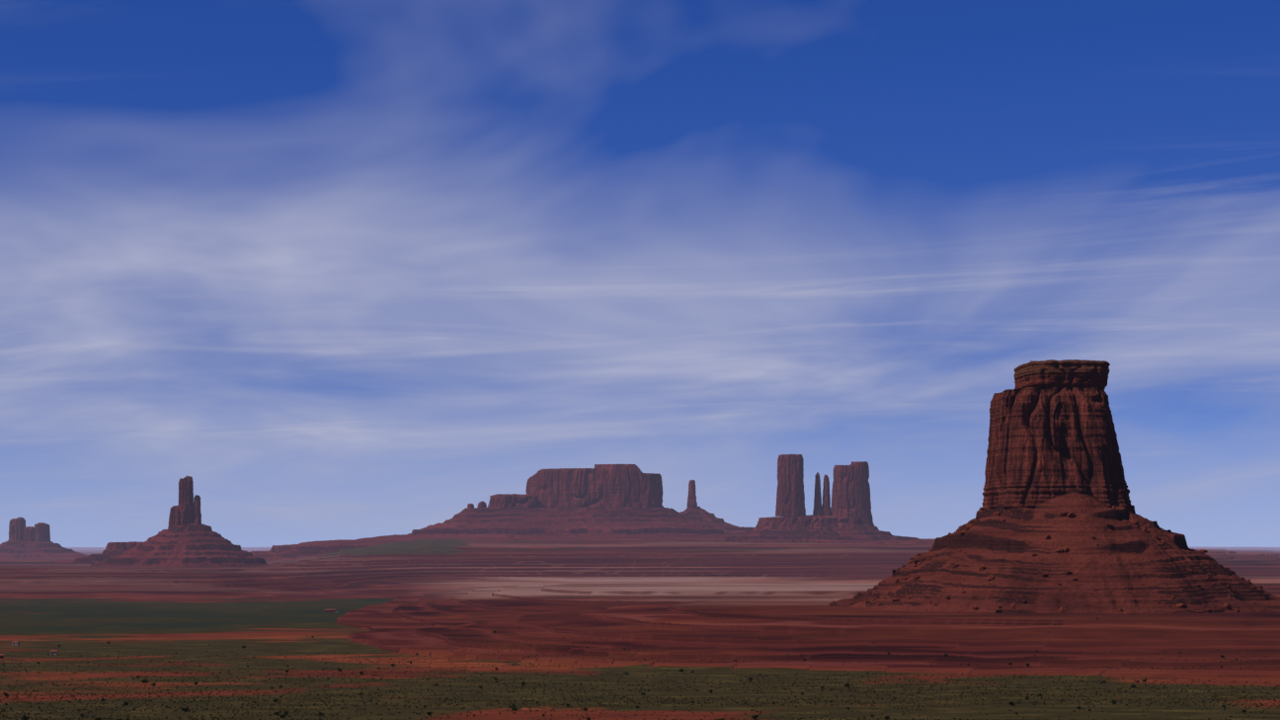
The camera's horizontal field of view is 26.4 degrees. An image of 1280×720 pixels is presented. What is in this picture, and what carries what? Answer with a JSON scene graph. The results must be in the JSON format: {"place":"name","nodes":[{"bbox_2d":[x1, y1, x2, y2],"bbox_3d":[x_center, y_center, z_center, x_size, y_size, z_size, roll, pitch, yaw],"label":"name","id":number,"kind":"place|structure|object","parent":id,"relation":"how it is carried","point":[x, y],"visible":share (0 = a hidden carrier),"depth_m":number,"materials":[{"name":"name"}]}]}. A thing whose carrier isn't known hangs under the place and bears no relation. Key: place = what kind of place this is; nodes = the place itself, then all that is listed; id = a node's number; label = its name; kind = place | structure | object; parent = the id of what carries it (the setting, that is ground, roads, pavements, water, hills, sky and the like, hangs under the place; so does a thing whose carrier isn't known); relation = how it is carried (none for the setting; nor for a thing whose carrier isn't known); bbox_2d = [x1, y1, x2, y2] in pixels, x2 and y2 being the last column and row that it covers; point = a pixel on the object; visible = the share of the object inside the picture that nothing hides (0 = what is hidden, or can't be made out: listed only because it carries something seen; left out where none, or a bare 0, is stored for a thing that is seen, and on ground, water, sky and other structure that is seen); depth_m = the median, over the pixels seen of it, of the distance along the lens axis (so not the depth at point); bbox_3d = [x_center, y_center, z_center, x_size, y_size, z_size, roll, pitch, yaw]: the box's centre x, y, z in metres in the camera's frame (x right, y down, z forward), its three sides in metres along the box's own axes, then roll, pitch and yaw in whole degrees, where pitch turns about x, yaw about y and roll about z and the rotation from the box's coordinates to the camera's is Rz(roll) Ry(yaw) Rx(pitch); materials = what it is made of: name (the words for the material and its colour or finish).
{"place":"outdoors","nodes":[
{"label":"outdoors","id":0,"kind":"place"},
{"bbox_2d":[50,649,57,654],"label":"house","id":1,"kind":"structure","parent":0,"point":[53,652],"depth_m":2809.80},
{"bbox_2d":[0,538,1279,719],"bbox_3d":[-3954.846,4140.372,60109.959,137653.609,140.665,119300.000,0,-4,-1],"label":"ground","id":2,"kind":"structure","parent":0,"point":[671,600],"depth_m":2830.64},
{"bbox_2d":[11,640,19,644],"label":"house","id":3,"kind":"structure","parent":2,"relation":"on","point":[15,642],"depth_m":3071.92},
{"bbox_2d":[0,540,88,559],"bbox_3d":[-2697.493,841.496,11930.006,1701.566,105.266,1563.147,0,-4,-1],"label":"talus slope","id":4,"kind":"structure","parent":2,"relation":"on","point":[15,549],"depth_m":11831.09,"materials":[{"name":"brown stone"}]},
{"bbox_2d":[7,517,50,542],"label":"butte","id":5,"kind":"object","parent":4,"relation":"on","point":[19,529],"visible":0.83,"depth_m":11906.71,"materials":[{"name":"brown stone"}]},
{"bbox_2d":[55,549,126,563],"bbox_3d":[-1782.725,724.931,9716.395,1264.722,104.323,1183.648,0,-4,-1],"label":"talus slope","id":6,"kind":"structure","parent":2,"relation":"on","point":[105,555],"depth_m":9572.61,"materials":[{"name":"brown stone"}]},
{"bbox_2d":[105,541,142,551],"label":"rock outcrop","id":7,"kind":"object","parent":6,"relation":"on","point":[124,546],"visible":0.48,"depth_m":9621.12,"materials":[{"name":"brown stone"}]},
{"bbox_2d":[90,523,271,566],"bbox_3d":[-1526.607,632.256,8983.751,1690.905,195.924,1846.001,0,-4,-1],"label":"talus slope","id":8,"kind":"structure","parent":2,"relation":"on","point":[195,545],"depth_m":8798.74,"materials":[{"name":"brown stone"}]},
{"bbox_2d":[167,476,201,530],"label":"spire","id":9,"kind":"structure","parent":8,"relation":"on","point":[186,511],"depth_m":8937.38,"materials":[{"name":"brown stone"}]},
{"bbox_2d":[250,506,729,560],"bbox_3d":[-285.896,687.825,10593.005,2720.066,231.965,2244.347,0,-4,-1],"label":"talus slope","id":10,"kind":"structure","parent":2,"relation":"on","point":[522,523],"depth_m":10348.94,"materials":[{"name":"brown stone"}]},
{"bbox_2d":[467,464,663,508],"bbox_3d":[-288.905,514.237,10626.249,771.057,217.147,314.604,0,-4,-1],"label":"mesa","id":11,"kind":"structure","parent":10,"relation":"on","point":[609,486],"depth_m":10519.58,"materials":[{"name":"brown stone"}]},
{"bbox_2d":[4,617,1246,719],"bbox_3d":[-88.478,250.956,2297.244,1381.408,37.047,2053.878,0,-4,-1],"label":"junipers","id":12,"kind":"object","parent":2,"relation":"on","point":[755,717],"visible":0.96,"depth_m":1964.40,"materials":[{"name":"green plant"}]},
{"bbox_2d":[0,632,1279,719],"bbox_3d":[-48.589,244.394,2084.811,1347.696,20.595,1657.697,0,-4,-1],"label":"shrubs","id":13,"kind":"object","parent":2,"relation":"on","point":[425,706],"visible":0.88,"depth_m":2048.62,"materials":[{"name":"green plant"}]},
{"bbox_2d":[679,506,754,535],"bbox_3d":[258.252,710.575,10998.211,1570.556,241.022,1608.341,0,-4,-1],"label":"talus slope","id":14,"kind":"structure","parent":2,"relation":"on","point":[698,515],"depth_m":10889.34,"materials":[{"name":"brown stone"}]},
{"bbox_2d":[686,480,697,508],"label":"spire","id":15,"kind":"structure","parent":14,"relation":"on","point":[691,499],"depth_m":10974.53,"materials":[{"name":"brown stone"}]},
{"bbox_2d":[678,525,934,544],"bbox_3d":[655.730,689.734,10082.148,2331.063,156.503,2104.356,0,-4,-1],"label":"talus","id":16,"kind":"structure","parent":2,"relation":"on","point":[874,534],"depth_m":9880.46,"materials":[{"name":"brown stone"}]},
{"bbox_2d":[828,491,1279,614],"bbox_3d":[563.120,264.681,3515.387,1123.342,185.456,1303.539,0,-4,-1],"label":"talus","id":17,"kind":"structure","parent":2,"relation":"on","point":[1108,568],"depth_m":3278.66,"materials":[{"name":"brown stone"}]},
{"bbox_2d":[832,502,1279,614],"bbox_3d":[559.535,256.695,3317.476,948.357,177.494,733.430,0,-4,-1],"label":"boulders","id":18,"kind":"object","parent":17,"relation":"on","point":[983,567],"visible":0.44,"depth_m":3304.67,"materials":[{"name":"brown stone"}]},
{"bbox_2d":[979,386,1133,515],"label":"butte cliff","id":19,"kind":"structure","parent":17,"relation":"on","point":[1047,443],"depth_m":3399.35,"materials":[{"name":"brown stone"}]},
{"bbox_2d":[1013,359,1110,389],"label":"butte caprock","id":20,"kind":"structure","parent":19,"relation":"on","point":[1062,373],"depth_m":3422.96,"materials":[{"name":"brown stone"}]},
{"bbox_2d":[0,0,1279,547],"label":"sky","id":21,"kind":"structure","parent":0,"point":[335,269],"materials":[{"name":"blue"}]},
{"bbox_2d":[752,454,875,531],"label":"rock buttes","id":22,"kind":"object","parent":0,"point":[850,508],"depth_m":9991.70,"materials":[{"name":"brown stone"}]}
]}

